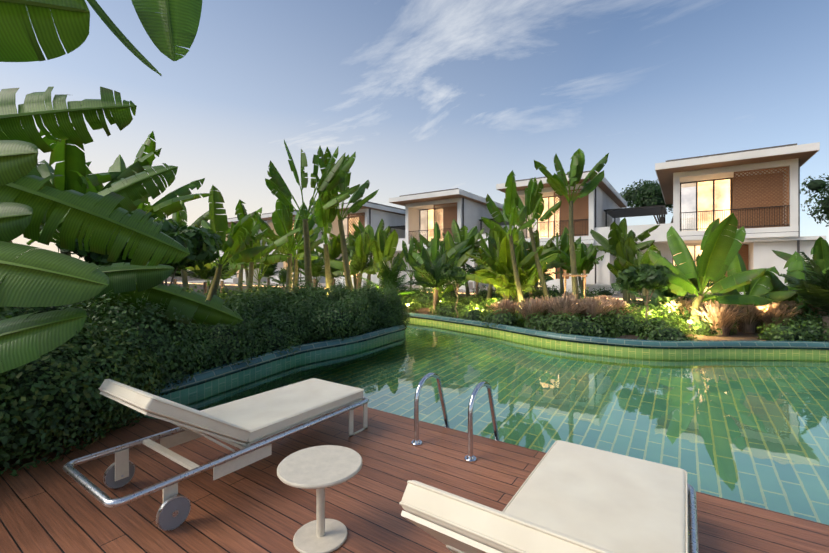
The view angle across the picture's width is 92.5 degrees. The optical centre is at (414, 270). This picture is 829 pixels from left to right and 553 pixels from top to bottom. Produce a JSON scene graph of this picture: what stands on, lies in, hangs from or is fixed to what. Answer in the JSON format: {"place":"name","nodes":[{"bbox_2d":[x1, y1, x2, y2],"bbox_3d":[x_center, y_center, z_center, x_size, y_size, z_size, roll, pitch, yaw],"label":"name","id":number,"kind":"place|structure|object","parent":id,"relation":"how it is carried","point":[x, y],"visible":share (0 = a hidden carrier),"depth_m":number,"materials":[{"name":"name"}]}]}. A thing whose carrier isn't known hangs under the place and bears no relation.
{"place":"outdoors","nodes":[
{"label":"outdoors","id":0,"kind":"place"},
{"bbox_2d":[0,406,828,552],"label":"deck terrace","id":1,"kind":"structure","parent":0,"point":[259,506],"depth_m":2.62,"materials":[{"name":"brown wood"}]},
{"bbox_2d":[63,378,368,530],"bbox_3d":[-1.325,1.119,3.152,0.824,0.787,2.102,0,0,34],"label":"sun lounger","id":2,"kind":"object","parent":1,"relation":"on","point":[243,424],"visible":1,"depth_m":2.76,"materials":[{"name":"fabric"}]},
{"bbox_2d":[277,445,361,552],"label":"side table","id":3,"kind":"object","parent":1,"relation":"on","point":[319,469],"visible":0.98,"depth_m":2.22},
{"bbox_2d":[411,372,499,461],"bbox_3d":[0.431,1.629,3.614,0.620,1.375,0.801,0,0,34],"label":"pool ladder","id":4,"kind":"object","parent":1,"relation":"on","point":[469,457],"visible":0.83,"depth_m":3.46,"materials":[{"name":"silver metal"}]},
{"bbox_2d":[399,440,698,552],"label":"sun lounger","id":5,"kind":"object","parent":1,"relation":"on","point":[568,497],"visible":1,"depth_m":1.79,"materials":[{"name":"fabric"}]},
{"bbox_2d":[0,0,828,270],"label":"sky","id":6,"kind":"structure","parent":0,"point":[427,95],"materials":[{"name":"blue"}]},
{"bbox_2d":[128,320,828,524],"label":"pool water","id":7,"kind":"structure","parent":0,"point":[751,429],"depth_m":4.87,"materials":[{"name":"green liquid"}]},
{"bbox_2d":[164,272,828,379],"bbox_3d":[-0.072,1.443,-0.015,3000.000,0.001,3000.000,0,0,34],"label":"ground","id":8,"kind":"structure","parent":0,"point":[737,336],"depth_m":8.93,"materials":[{"name":"soil"}]},
{"bbox_2d":[0,0,242,372],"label":"banana plant leaves","id":9,"kind":"object","parent":8,"relation":"on","point":[35,277],"visible":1,"depth_m":3.11,"materials":[{"name":"green plant"}]},
{"bbox_2d":[164,217,266,283],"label":"villa","id":10,"kind":"object","parent":8,"relation":"on","point":[221,253],"visible":0.04,"depth_m":45.76,"materials":[{"name":"white paint"}]},
{"bbox_2d":[200,210,324,285],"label":"villa","id":11,"kind":"object","parent":8,"relation":"on","point":[267,217],"visible":0.02,"depth_m":41.69,"materials":[{"name":"white paint"}]},
{"bbox_2d":[257,201,404,287],"bbox_3d":[-5.264,-2.307,40.105,11.000,7.600,17.470,0,0,34],"label":"villa","id":12,"kind":"object","parent":8,"relation":"on","point":[372,214],"visible":0.31,"depth_m":36.38,"materials":[{"name":"white paint"}]},
{"bbox_2d":[0,179,828,476],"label":"hedge shrub","id":13,"kind":"object","parent":8,"relation":"on","point":[184,342],"depth_m":5.42,"materials":[{"name":"green plant"}]},
{"bbox_2d":[0,124,828,317],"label":"banana plants","id":14,"kind":"object","parent":8,"relation":"on","point":[718,257],"visible":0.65,"depth_m":11.46,"materials":[{"name":"green plant"}]},
{"bbox_2d":[9,201,828,337],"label":"plant stems","id":15,"kind":"object","parent":8,"relation":"on","point":[696,304],"visible":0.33,"depth_m":12.48,"materials":[{"name":"green plant"}]},
{"bbox_2d":[325,188,513,292],"bbox_3d":[2.336,-2.307,34.920,11.000,7.600,17.470,0,0,34],"label":"villa","id":16,"kind":"object","parent":8,"relation":"on","point":[425,212],"visible":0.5,"depth_m":31.69,"materials":[{"name":"white paint"}]},
{"bbox_2d":[55,173,828,312],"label":"tree foliage","id":17,"kind":"object","parent":8,"relation":"on","point":[201,243],"visible":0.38,"depth_m":11.09,"materials":[{"name":"green plant"}]},
{"bbox_2d":[426,171,626,296],"bbox_3d":[9.936,-2.307,29.735,11.000,7.600,17.470,0,0,34],"label":"villa","id":18,"kind":"object","parent":8,"relation":"on","point":[592,206],"visible":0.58,"depth_m":25.78,"materials":[{"name":"white paint"}]},
{"bbox_2d":[407,301,761,334],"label":"garden lamps","id":19,"kind":"object","parent":8,"relation":"on","point":[690,322],"visible":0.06,"depth_m":9.15,"materials":[{"name":"grey metal"}]},
{"bbox_2d":[486,293,828,335],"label":"plume grass plants","id":20,"kind":"object","parent":8,"relation":"on","point":[745,317],"visible":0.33,"depth_m":9.20,"materials":[{"name":"brown plant"}]},
{"bbox_2d":[593,142,825,303],"bbox_3d":[17.535,-2.307,24.550,11.000,7.600,17.470,0,0,34],"label":"villa","id":21,"kind":"object","parent":8,"relation":"on","point":[756,192],"visible":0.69,"depth_m":20.83,"materials":[{"name":"white paint"}]},
{"label":"pool floor","id":22,"kind":"structure","parent":0,"visible":0},
{"bbox_2d":[151,312,828,400],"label":"pool wall","id":23,"kind":"structure","parent":22,"relation":"on","point":[209,378],"depth_m":7.45,"materials":[{"name":"tile"}]}
]}

